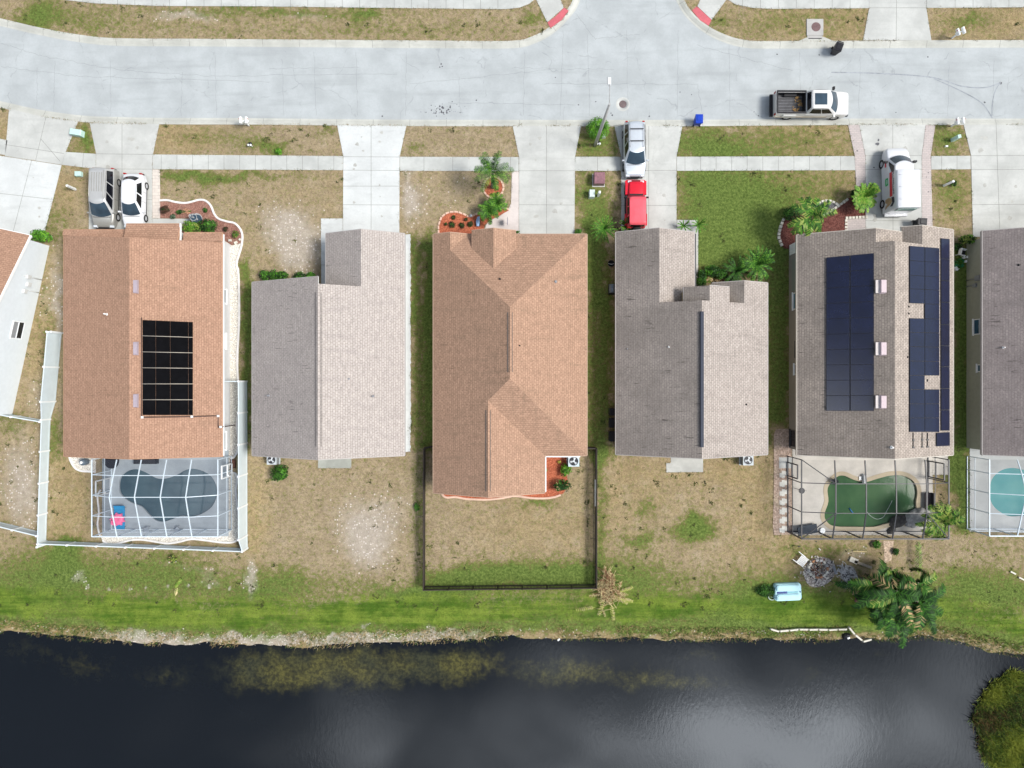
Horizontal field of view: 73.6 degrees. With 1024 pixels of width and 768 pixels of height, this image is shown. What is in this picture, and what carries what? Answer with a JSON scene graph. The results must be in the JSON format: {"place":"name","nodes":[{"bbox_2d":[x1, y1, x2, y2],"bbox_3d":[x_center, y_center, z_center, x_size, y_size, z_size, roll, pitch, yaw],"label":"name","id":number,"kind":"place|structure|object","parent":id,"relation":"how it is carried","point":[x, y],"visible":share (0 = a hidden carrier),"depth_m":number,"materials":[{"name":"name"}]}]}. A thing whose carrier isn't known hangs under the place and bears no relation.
{"place":"outdoors","nodes":[
{"label":"outdoors","id":0,"kind":"place"},
{"bbox_2d":[0,156,61,238],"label":"driveway","id":1,"kind":"structure","parent":0,"point":[24,194],"depth_m":56.97,"materials":[{"name":"concrete"}]},
{"bbox_2d":[5,109,77,164],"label":"driveway","id":2,"kind":"structure","parent":0,"point":[47,139],"depth_m":56.97,"materials":[{"name":"concrete"}]},
{"bbox_2d":[62,152,95,167],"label":"sidewalk","id":3,"kind":"structure","parent":0,"point":[87,160],"depth_m":56.97,"materials":[{"name":"concrete"}]},
{"bbox_2d":[89,123,158,228],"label":"driveway","id":4,"kind":"structure","parent":0,"point":[120,153],"depth_m":56.97,"materials":[{"name":"concrete"}]},
{"bbox_2d":[87,167,120,228],"bbox_3d":[-33.500,-15.260,56.031,2.320,1.879,4.950,1,90,0],"label":"minivan","id":5,"kind":"object","parent":4,"relation":"on","point":[104,184],"visible":1,"depth_m":55.63,"materials":[{"name":"grey metal"}]},
{"bbox_2d":[118,173,148,227],"bbox_3d":[-31.120,-15.060,56.230,2.140,1.480,4.550,1,90,0],"label":"sedan","id":6,"kind":"object","parent":4,"relation":"on","point":[134,188],"visible":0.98,"depth_m":55.90,"materials":[{"name":"white paint"}]},
{"bbox_2d":[152,154,342,169],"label":"sidewalk","id":7,"kind":"structure","parent":0,"point":[235,162],"depth_m":56.97,"materials":[{"name":"concrete"}]},
{"bbox_2d":[69,0,532,8],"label":"sidewalk","id":8,"kind":"structure","parent":0,"point":[471,4],"depth_m":56.97,"materials":[{"name":"concrete"}]},
{"bbox_2d":[337,125,405,231],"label":"driveway","id":9,"kind":"structure","parent":0,"point":[376,162],"depth_m":56.97,"materials":[{"name":"concrete"}]},
{"bbox_2d":[23,131,1016,221],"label":"concrete stains","id":10,"kind":"object","parent":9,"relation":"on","point":[663,195],"visible":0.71,"depth_m":56.96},
{"bbox_2d":[406,234,410,451],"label":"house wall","id":11,"kind":"structure","parent":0,"point":[408,348],"depth_m":56.98,"materials":[{"name":"paint"}]},
{"bbox_2d":[400,157,518,170],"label":"sidewalk","id":12,"kind":"structure","parent":0,"point":[437,164],"depth_m":56.97,"materials":[{"name":"concrete"}]},
{"bbox_2d":[0,0,1023,746],"bbox_3d":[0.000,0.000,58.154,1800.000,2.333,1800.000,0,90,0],"label":"ground","id":13,"kind":"structure","parent":0,"point":[522,532],"depth_m":57.00,"materials":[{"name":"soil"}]},
{"bbox_2d":[0,522,36,536],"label":"vinyl fence","id":14,"kind":"object","parent":13,"relation":"on","point":[21,529],"visible":0.98,"depth_m":56.35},
{"bbox_2d":[0,228,48,414],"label":"white gable house","id":15,"kind":"structure","parent":13,"relation":"on","point":[23,257],"depth_m":55.09,"materials":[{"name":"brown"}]},
{"bbox_2d":[9,320,25,339],"bbox_3d":[-40.044,-4.365,55.450,0.085,1.340,1.480,12,90,0],"label":"window","id":16,"kind":"structure","parent":15,"relation":"in","point":[17,329],"depth_m":55.42,"materials":[{"name":"plastic"}]},
{"bbox_2d":[30,229,52,241],"bbox_3d":[-38.737,-12.192,56.462,1.856,1.100,1.152,0,90,0],"label":"shrub","id":17,"kind":"object","parent":13,"relation":"on","point":[40,234],"visible":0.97,"depth_m":56.13,"materials":[{"name":"green plant"}]},
{"bbox_2d":[36,331,62,547],"bbox_3d":[-38.255,4.525,56.038,0.776,1.925,17.778,5,90,0],"label":"vinyl fence","id":18,"kind":"object","parent":13,"relation":"on","point":[50,367],"visible":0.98,"depth_m":56.23,"materials":[{"name":"plastic"}]},
{"bbox_2d":[71,457,95,470],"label":"shell gravel","id":19,"kind":"structure","parent":13,"relation":"on","point":[75,460],"depth_m":56.98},
{"bbox_2d":[36,540,245,552],"bbox_3d":[-30.391,13.384,56.403,16.848,1.195,0.162,2,90,0],"label":"vinyl fence","id":20,"kind":"object","parent":13,"relation":"on","point":[143,546],"visible":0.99,"depth_m":56.31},
{"bbox_2d":[62,223,234,458],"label":"brown solar house","id":21,"kind":"structure","parent":13,"relation":"on","point":[146,340],"depth_m":53.56,"materials":[{"name":"tile"}]},
{"bbox_2d":[152,169,159,217],"bbox_3d":[-29.595,-15.816,57.045,0.645,0.150,4.059,0,90,0],"label":"paver border","id":22,"kind":"object","parent":13,"relation":"on","point":[155,193],"visible":1,"depth_m":56.97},
{"bbox_2d":[102,450,228,535],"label":"pool deck","id":23,"kind":"structure","parent":13,"relation":"on","point":[177,466],"depth_m":56.97,"materials":[{"name":"concrete"}]},
{"bbox_2d":[91,456,232,536],"bbox_3d":[-28.285,9.057,55.096,10.252,3.758,6.170,0,90,0],"label":"pool cage","id":24,"kind":"object","parent":23,"relation":"on","point":[111,478],"visible":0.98,"depth_m":54.27,"materials":[{"name":"white metal"}]},
{"bbox_2d":[120,469,216,520],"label":"pool water","id":25,"kind":"structure","parent":23,"relation":"in","point":[204,485],"depth_m":57.14,"materials":[{"name":"liquid"}]},
{"bbox_2d":[102,472,237,544],"bbox_3d":[-27.320,12.421,56.970,12.539,0.160,5.393,-28,90,0],"label":"curb edging","id":26,"kind":"object","parent":13,"relation":"on","point":[188,539],"visible":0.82,"depth_m":56.89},
{"bbox_2d":[101,241,240,542],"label":"shell gravel","id":27,"kind":"structure","parent":13,"relation":"on","point":[233,532],"depth_m":56.98,"materials":[{"name":"gravel"}]},
{"bbox_2d":[160,201,240,244],"bbox_3d":[-25.865,-13.691,57.000,7.270,0.100,3.098,12,90,0],"label":"mulch bed","id":28,"kind":"object","parent":13,"relation":"on","point":[196,207],"visible":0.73,"depth_m":56.95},
{"bbox_2d":[197,218,217,231],"bbox_3d":[-25.095,-13.017,56.458,1.758,1.109,1.238,13,90,0],"label":"shrub","id":29,"kind":"object","parent":28,"relation":"on","point":[205,224],"visible":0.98,"depth_m":56.13,"materials":[{"name":"green plant"}]},
{"bbox_2d":[160,199,243,458],"bbox_3d":[-23.482,-5.314,56.970,5.949,0.160,22.405,-15,90,0],"label":"curb edging","id":30,"kind":"object","parent":13,"relation":"on","point":[238,279],"visible":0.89,"depth_m":56.89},
{"bbox_2d":[225,380,247,552],"bbox_3d":[-22.772,6.713,56.038,1.710,1.925,14.016,0,90,0],"label":"vinyl fence","id":31,"kind":"object","parent":13,"relation":"on","point":[242,412],"visible":0.95,"depth_m":55.96,"materials":[{"name":"plastic"}]},
{"bbox_2d":[270,464,289,481],"bbox_3d":[-19.195,7.350,56.567,1.688,0.894,1.526,0,90,0],"label":"shrub","id":32,"kind":"object","parent":13,"relation":"on","point":[281,473],"visible":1,"depth_m":56.30,"materials":[{"name":"green plant"}]},
{"bbox_2d":[0,0,579,48],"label":"kerb","id":33,"kind":"structure","parent":13,"relation":"on","point":[547,32],"depth_m":57.04,"materials":[{"name":"concrete"}]},
{"bbox_2d":[252,229,405,459],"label":"pale grey house","id":34,"kind":"structure","parent":13,"relation":"on","point":[329,369],"depth_m":53.09,"materials":[{"name":"tile"}]},
{"bbox_2d":[321,218,342,283],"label":"footpath","id":35,"kind":"structure","parent":13,"relation":"on","point":[328,225],"depth_m":56.97,"materials":[{"name":"concrete"}]},
{"bbox_2d":[318,459,350,467],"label":"patio","id":36,"kind":"structure","parent":13,"relation":"on","point":[339,463],"depth_m":56.97,"materials":[{"name":"concrete"}]},
{"bbox_2d":[439,209,508,233],"bbox_3d":[-3.170,-13.451,57.000,5.806,0.100,2.291,0,90,0],"label":"mulch bed","id":37,"kind":"object","parent":13,"relation":"on","point":[457,220],"visible":0.59,"depth_m":56.95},
{"bbox_2d":[477,200,498,224],"bbox_3d":[-2.017,-13.968,56.179,1.629,1.641,1.943,-37,90,0],"label":"palm tree","id":38,"kind":"object","parent":37,"relation":"on","point":[486,206],"visible":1,"depth_m":55.78,"materials":[{"name":"green plant"}]},
{"bbox_2d":[474,151,513,192],"bbox_3d":[-1.395,-16.601,54.892,3.280,4.233,3.106,0,90,0],"label":"palm tree","id":39,"kind":"object","parent":13,"relation":"on","point":[487,167],"visible":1,"depth_m":53.65,"materials":[{"name":"green plant"}]},
{"bbox_2d":[488,192,507,213],"bbox_3d":[-1.217,-14.728,56.147,1.774,1.707,1.774,0,90,0],"label":"palm tree","id":40,"kind":"object","parent":13,"relation":"on","point":[495,200],"visible":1,"depth_m":55.78,"materials":[{"name":"green plant"}]},
{"bbox_2d":[441,494,560,500],"bbox_3d":[-0.928,9.356,56.970,9.999,0.160,0.818,2,90,0],"label":"curb edging","id":41,"kind":"object","parent":13,"relation":"on","point":[556,496],"visible":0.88,"depth_m":56.89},
{"bbox_2d":[485,171,518,233],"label":"footpath","id":42,"kind":"structure","parent":13,"relation":"on","point":[512,214],"depth_m":56.97,"materials":[{"name":"pink concrete"}]},
{"bbox_2d":[444,457,566,498],"bbox_3d":[-0.586,7.671,57.000,10.548,0.100,3.836,0,90,0],"label":"mulch bed","id":43,"kind":"object","parent":13,"relation":"on","point":[553,472],"visible":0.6,"depth_m":56.95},
{"bbox_2d":[0,0,1019,613],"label":"lawn weeds","id":44,"kind":"object","parent":13,"relation":"on","point":[416,334],"visible":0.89,"depth_m":56.97,"materials":[{"name":"plant"}]},
{"bbox_2d":[433,228,587,497],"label":"brown hip house","id":45,"kind":"structure","parent":13,"relation":"on","point":[510,360],"depth_m":53.24,"materials":[{"name":"beige"}]},
{"bbox_2d":[423,446,597,590],"bbox_3d":[-0.160,10.999,56.352,14.250,1.295,11.750,0,90,0],"label":"picket fence","id":46,"kind":"object","parent":13,"relation":"on","point":[522,587],"visible":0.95,"depth_m":56.25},
{"bbox_2d":[0,626,1021,650],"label":"shore stones","id":47,"kind":"object","parent":13,"relation":"on","point":[419,634],"visible":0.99,"depth_m":57.38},
{"bbox_2d":[0,101,1023,125],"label":"kerb","id":48,"kind":"structure","parent":13,"relation":"on","point":[382,122],"depth_m":57.04,"materials":[{"name":"concrete"}]},
{"bbox_2d":[0,619,1023,658],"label":"shore weeds","id":49,"kind":"object","parent":13,"relation":"on","point":[480,639],"visible":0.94,"depth_m":57.32,"materials":[{"name":"plant"}]},
{"bbox_2d":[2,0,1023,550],"bbox_3d":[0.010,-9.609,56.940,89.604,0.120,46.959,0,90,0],"label":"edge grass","id":50,"kind":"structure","parent":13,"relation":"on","point":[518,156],"depth_m":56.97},
{"bbox_2d":[537,0,563,21],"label":"sidewalk ramp","id":51,"kind":"structure","parent":13,"relation":"on","point":[550,9],"depth_m":56.97,"materials":[{"name":"concrete"}]},
{"bbox_2d":[586,116,609,140],"bbox_3d":[7.067,-20.983,56.301,2.017,1.420,1.972,0,90,0],"label":"shrub","id":52,"kind":"object","parent":13,"relation":"on","point":[595,129],"visible":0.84,"depth_m":55.93,"materials":[{"name":"green plant"}]},
{"bbox_2d":[592,172,604,186],"bbox_3d":[7.192,-16.940,56.608,1.035,0.805,1.092,0,90,0],"label":"utility box","id":53,"kind":"object","parent":13,"relation":"on","point":[598,179],"visible":1,"depth_m":56.20,"materials":[{"name":"pink metal"}]},
{"bbox_2d":[593,77,610,146],"bbox_3d":[6.905,-20.697,52.630,0.300,8.740,1.954,-1,90,0],"label":"street lamp","id":54,"kind":"object","parent":13,"relation":"on","point":[604,117],"visible":1,"depth_m":51.05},
{"bbox_2d":[589,215,617,243],"bbox_3d":[7.533,-12.612,56.109,2.501,1.783,2.332,0,90,0],"label":"arching plant","id":55,"kind":"object","parent":13,"relation":"on","point":[604,228],"visible":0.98,"depth_m":55.82,"materials":[{"name":"green plant"}]},
{"bbox_2d":[576,564,632,619],"bbox_3d":[8.045,17.405,56.649,4.235,0.686,4.763,22,90,0],"label":"dead frond heap","id":56,"kind":"object","parent":13,"relation":"on","point":[608,587],"visible":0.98,"depth_m":56.65,"materials":[{"name":"brown plant"}]},
{"bbox_2d":[666,458,702,471],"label":"patio","id":57,"kind":"structure","parent":13,"relation":"on","point":[684,465],"depth_m":56.97,"materials":[{"name":"concrete"}]},
{"bbox_2d":[677,220,697,276],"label":"footpath","id":58,"kind":"structure","parent":13,"relation":"on","point":[693,228],"depth_m":56.97,"materials":[{"name":"concrete"}]},
{"bbox_2d":[615,227,767,458],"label":"grey gable house","id":59,"kind":"structure","parent":13,"relation":"on","point":[691,369],"depth_m":53.16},
{"bbox_2d":[697,0,725,19],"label":"sidewalk ramp","id":60,"kind":"structure","parent":13,"relation":"on","point":[709,8],"depth_m":56.97,"materials":[{"name":"concrete"}]},
{"bbox_2d":[721,255,751,280],"bbox_3d":[18.363,-9.315,56.142,2.588,1.716,2.382,-39,90,0],"label":"arching plant","id":61,"kind":"object","parent":13,"relation":"on","point":[735,271],"visible":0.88,"depth_m":55.94,"materials":[{"name":"green plant"}]},
{"bbox_2d":[739,245,774,281],"bbox_3d":[19.924,-9.639,55.858,3.068,2.284,3.001,40,90,0],"label":"arching plant","id":62,"kind":"object","parent":13,"relation":"on","point":[757,263],"visible":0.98,"depth_m":55.49,"materials":[{"name":"green plant"}]},
{"bbox_2d":[755,584,774,597],"bbox_3d":[21.053,17.121,56.763,1.875,0.516,1.168,0,90,0],"label":"shrub","id":63,"kind":"object","parent":13,"relation":"on","point":[764,590],"visible":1,"depth_m":56.65,"materials":[{"name":"green plant"}]},
{"bbox_2d":[773,429,791,534],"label":"brick path","id":64,"kind":"structure","parent":13,"relation":"on","point":[781,444],"depth_m":56.97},
{"bbox_2d":[779,471,786,532],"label":"stepping stones","id":65,"kind":"object","parent":64,"relation":"on","point":[783,501],"visible":1,"depth_m":56.95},
{"bbox_2d":[773,582,800,600],"bbox_3d":[22.853,17.233,56.730,2.244,0.540,1.448,-2,90,0],"label":"paddle boat","id":66,"kind":"object","parent":13,"relation":"on","point":[787,591],"visible":1,"depth_m":56.50,"materials":[{"name":"plastic"}]},
{"bbox_2d":[794,541,837,591],"bbox_3d":[25.306,15.181,56.920,3.646,0.134,4.271,0,90,0],"label":"debris","id":67,"kind":"object","parent":13,"relation":"on","point":[828,563],"visible":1,"depth_m":56.90,"materials":[{"name":"grey stone"}]},
{"bbox_2d":[804,557,834,586],"bbox_3d":[25.600,15.652,57.008,2.625,0.085,2.497,0,90,0],"label":"ash patch","id":68,"kind":"object","parent":13,"relation":"on","point":[810,581],"visible":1,"depth_m":56.97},
{"bbox_2d":[807,559,828,578],"bbox_3d":[25.394,15.360,56.820,1.795,0.339,1.671,0,90,0],"label":"fire pit","id":69,"kind":"object","parent":68,"relation":"on","point":[820,574],"visible":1,"depth_m":56.77,"materials":[{"name":"stone"}]},
{"bbox_2d":[770,627,871,641],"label":"retaining stones","id":70,"kind":"object","parent":13,"relation":"on","point":[824,629],"visible":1,"depth_m":56.88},
{"bbox_2d":[779,197,865,248],"bbox_3d":[26.122,-13.342,57.000,8.256,0.100,3.447,-20,90,0],"label":"mulch bed","id":71,"kind":"object","parent":13,"relation":"on","point":[835,222],"visible":0.49,"depth_m":56.95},
{"bbox_2d":[787,196,837,235],"bbox_3d":[23.513,-13.021,55.027,3.612,3.994,3.467,0,90,0],"label":"palm tree","id":72,"kind":"object","parent":71,"relation":"on","point":[815,213],"visible":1,"depth_m":53.70,"materials":[{"name":"green plant"}]},
{"bbox_2d":[851,182,879,212],"bbox_3d":[28.857,-15.116,55.949,2.490,2.103,2.369,0,90,0],"label":"cycad","id":73,"kind":"object","parent":71,"relation":"on","point":[863,196],"visible":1,"depth_m":55.69,"materials":[{"name":"green plant"}]},
{"bbox_2d":[840,565,857,581],"bbox_3d":[28.342,16.643,57.005,1.282,0.090,3.288,-23,90,0],"label":"ash patch","id":74,"kind":"object","parent":13,"relation":"on","point":[852,569],"visible":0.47,"depth_m":56.96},
{"bbox_2d":[836,561,857,601],"bbox_3d":[28.218,16.618,56.876,1.606,0.256,3.972,-38,90,0],"label":"debris","id":75,"kind":"object","parent":74,"relation":"on","point":[844,572],"visible":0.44,"depth_m":56.84,"materials":[{"name":"grey stone"}]},
{"bbox_2d":[676,0,1023,48],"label":"kerb","id":76,"kind":"structure","parent":13,"relation":"on","point":[691,16],"depth_m":57.03,"materials":[{"name":"concrete"}]},
{"bbox_2d":[800,19,831,47],"bbox_3d":[25.304,-29.186,57.002,2.877,0.167,2.331,0,90,0],"label":"storm drain","id":77,"kind":"object","parent":76,"relation":"on","point":[814,29],"visible":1,"depth_m":56.93,"materials":[{"name":"concrete"}]},
{"bbox_2d":[848,125,864,186],"bbox_3d":[28.844,-18.998,57.045,1.077,0.150,5.284,-7,90,0],"label":"paver border","id":78,"kind":"object","parent":13,"relation":"on","point":[856,137],"visible":0.82,"depth_m":56.97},
{"bbox_2d":[847,218,865,229],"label":"footpath","id":79,"kind":"structure","parent":13,"relation":"on","point":[853,224],"depth_m":56.97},
{"bbox_2d":[792,449,932,534],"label":"pool deck","id":80,"kind":"structure","parent":13,"relation":"on","point":[812,497],"depth_m":56.97,"materials":[{"name":"concrete"}]},
{"bbox_2d":[787,456,949,539],"bbox_3d":[28.805,9.141,55.311,11.916,3.344,6.350,0,90,0],"label":"pool cage","id":81,"kind":"object","parent":80,"relation":"on","point":[927,473],"visible":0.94,"depth_m":54.20,"materials":[{"name":"brown metal"}]},
{"bbox_2d":[825,475,915,526],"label":"pool water","id":82,"kind":"structure","parent":80,"relation":"in","point":[880,497],"depth_m":57.14,"materials":[{"name":"liquid"}]},
{"bbox_2d":[820,471,921,530],"bbox_3d":[29.856,9.735,56.959,8.408,0.019,5.008,0,90,0],"label":"pool coping","id":83,"kind":"object","parent":80,"relation":"on","point":[871,478],"visible":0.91,"depth_m":56.95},
{"bbox_2d":[905,507,928,527],"bbox_3d":[33.588,11.067,56.606,2.275,0.887,1.331,-34,90,0],"label":"boulder","id":84,"kind":"object","parent":80,"relation":"on","point":[911,519],"visible":0.73,"depth_m":56.54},
{"bbox_2d":[789,225,953,458],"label":"solar grey house","id":85,"kind":"structure","parent":13,"relation":"on","point":[871,343],"depth_m":52.98,"materials":[{"name":"beige"}]},
{"bbox_2d":[883,541,893,562],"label":"brick path","id":86,"kind":"structure","parent":13,"relation":"on","point":[888,547],"depth_m":56.98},
{"bbox_2d":[834,558,946,648],"bbox_3d":[30.108,16.974,54.177,7.242,5.756,7.033,-28,90,0],"label":"palm tree","id":87,"kind":"object","parent":13,"relation":"on","point":[896,603],"visible":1,"depth_m":52.38,"materials":[{"name":"green plant"}]},
{"bbox_2d":[922,125,934,225],"bbox_3d":[34.663,-17.020,57.045,1.097,0.150,9.109,0,90,0],"label":"paver border","id":88,"kind":"object","parent":13,"relation":"on","point":[926,177],"visible":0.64,"depth_m":56.97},
{"bbox_2d":[914,500,965,540],"bbox_3d":[33.955,10.912,55.208,3.359,3.652,3.268,28,90,0],"label":"palm tree","id":89,"kind":"object","parent":13,"relation":"on","point":[943,520],"visible":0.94,"depth_m":54.03,"materials":[{"name":"green plant"}]},
{"bbox_2d":[933,456,947,474],"bbox_3d":[35.646,6.579,57.050,1.263,0.140,1.971,0,90,0],"label":"concrete pad","id":90,"kind":"object","parent":13,"relation":"on","point":[939,469],"visible":0.54,"depth_m":56.98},
{"bbox_2d":[966,227,1023,456],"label":"mauve grey house","id":91,"kind":"structure","parent":13,"relation":"on","point":[995,349],"depth_m":54.04,"materials":[{"name":"tile"}]},
{"bbox_2d":[967,666,1023,767],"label":"tree","id":92,"kind":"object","parent":13,"relation":"on","point":[1001,751],"depth_m":57.17,"materials":[{"name":"plant"}]},
{"bbox_2d":[970,448,1023,532],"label":"pool deck","id":93,"kind":"structure","parent":13,"relation":"on","point":[979,481],"depth_m":56.97,"materials":[{"name":"concrete"}]},
{"bbox_2d":[967,456,1023,536],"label":"pool cage","id":94,"kind":"object","parent":93,"relation":"on","point":[1021,514],"visible":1,"depth_m":54.30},
{"bbox_2d":[990,468,1023,515],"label":"pool water","id":95,"kind":"structure","parent":93,"relation":"in","point":[1009,482],"depth_m":57.14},
{"bbox_2d":[0,630,1023,767],"bbox_3d":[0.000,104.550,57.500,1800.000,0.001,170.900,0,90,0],"label":"pond water","id":96,"kind":"structure","parent":0,"point":[511,701],"depth_m":57.50,"materials":[{"name":"liquid"}]},
{"bbox_2d":[0,0,1023,119],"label":"road","id":97,"kind":"structure","parent":0,"point":[662,48],"depth_m":57.11,"materials":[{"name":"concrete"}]},
{"bbox_2d":[4,13,993,119],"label":"road cracks","id":98,"kind":"object","parent":97,"relation":"on","point":[429,81],"visible":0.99,"depth_m":57.11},
{"bbox_2d":[769,86,847,119],"bbox_3d":[24.470,-22.981,56.133,6.440,1.935,2.540,0,90,0],"label":"pickup truck","id":99,"kind":"object","parent":97,"relation":"on","point":[829,104],"visible":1,"depth_m":55.91,"materials":[{"name":"white paint"}]},
{"bbox_2d":[831,72,1000,117],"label":"tyre marks","id":100,"kind":"object","parent":97,"relation":"on","point":[935,78],"visible":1,"depth_m":57.10,"materials":[{"name":"rubber"}]},
{"bbox_2d":[513,126,580,233],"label":"driveway","id":101,"kind":"structure","parent":0,"point":[547,175],"depth_m":56.97,"materials":[{"name":"concrete"}]},
{"bbox_2d":[575,157,620,170],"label":"sidewalk","id":102,"kind":"structure","parent":0,"point":[598,163],"depth_m":56.97,"materials":[{"name":"concrete"}]},
{"bbox_2d":[615,126,681,230],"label":"driveway","id":103,"kind":"structure","parent":0,"point":[660,174],"depth_m":56.97,"materials":[{"name":"concrete"}]},
{"bbox_2d":[622,121,648,178],"bbox_3d":[10.080,-19.260,56.062,2.200,1.815,4.600,-1,90,0],"label":"suv","id":104,"kind":"object","parent":103,"relation":"on","point":[634,160],"visible":1,"depth_m":55.65,"materials":[{"name":"silver metal"}]},
{"bbox_2d":[624,180,648,229],"bbox_3d":[10.150,-14.645,56.050,2.000,1.840,4.250,0,90,0],"label":"off roader","id":105,"kind":"object","parent":103,"relation":"on","point":[635,214],"visible":0.98,"depth_m":55.50,"materials":[{"name":"red paint"}]},
{"bbox_2d":[677,156,854,170],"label":"sidewalk","id":106,"kind":"structure","parent":0,"point":[759,163],"depth_m":56.97,"materials":[{"name":"concrete"}]},
{"bbox_2d":[729,0,868,8],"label":"sidewalk","id":107,"kind":"structure","parent":0,"point":[805,4],"depth_m":56.97,"materials":[{"name":"concrete"}]},
{"bbox_2d":[860,125,925,230],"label":"driveway","id":108,"kind":"structure","parent":0,"point":[912,139],"depth_m":56.97,"materials":[{"name":"concrete"}]},
{"bbox_2d":[879,148,920,216],"bbox_3d":[31.551,-16.585,55.658,2.660,2.623,5.570,-1,90,0],"label":"delivery van","id":109,"kind":"object","parent":108,"relation":"on","point":[901,195],"visible":1,"depth_m":54.97,"materials":[{"name":"white paint"}]},
{"bbox_2d":[863,0,930,39],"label":"driveway","id":110,"kind":"structure","parent":0,"point":[898,19],"depth_m":56.97,"materials":[{"name":"concrete"}]},
{"bbox_2d":[931,156,970,169],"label":"sidewalk","id":111,"kind":"structure","parent":0,"point":[949,162],"depth_m":56.97,"materials":[{"name":"concrete"}]},
{"bbox_2d":[926,0,1023,7],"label":"sidewalk","id":112,"kind":"structure","parent":0,"point":[970,3],"depth_m":56.97,"materials":[{"name":"concrete"}]},
{"bbox_2d":[964,125,1023,236],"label":"driveway","id":113,"kind":"structure","parent":0,"point":[997,165],"depth_m":56.97,"materials":[{"name":"concrete"}]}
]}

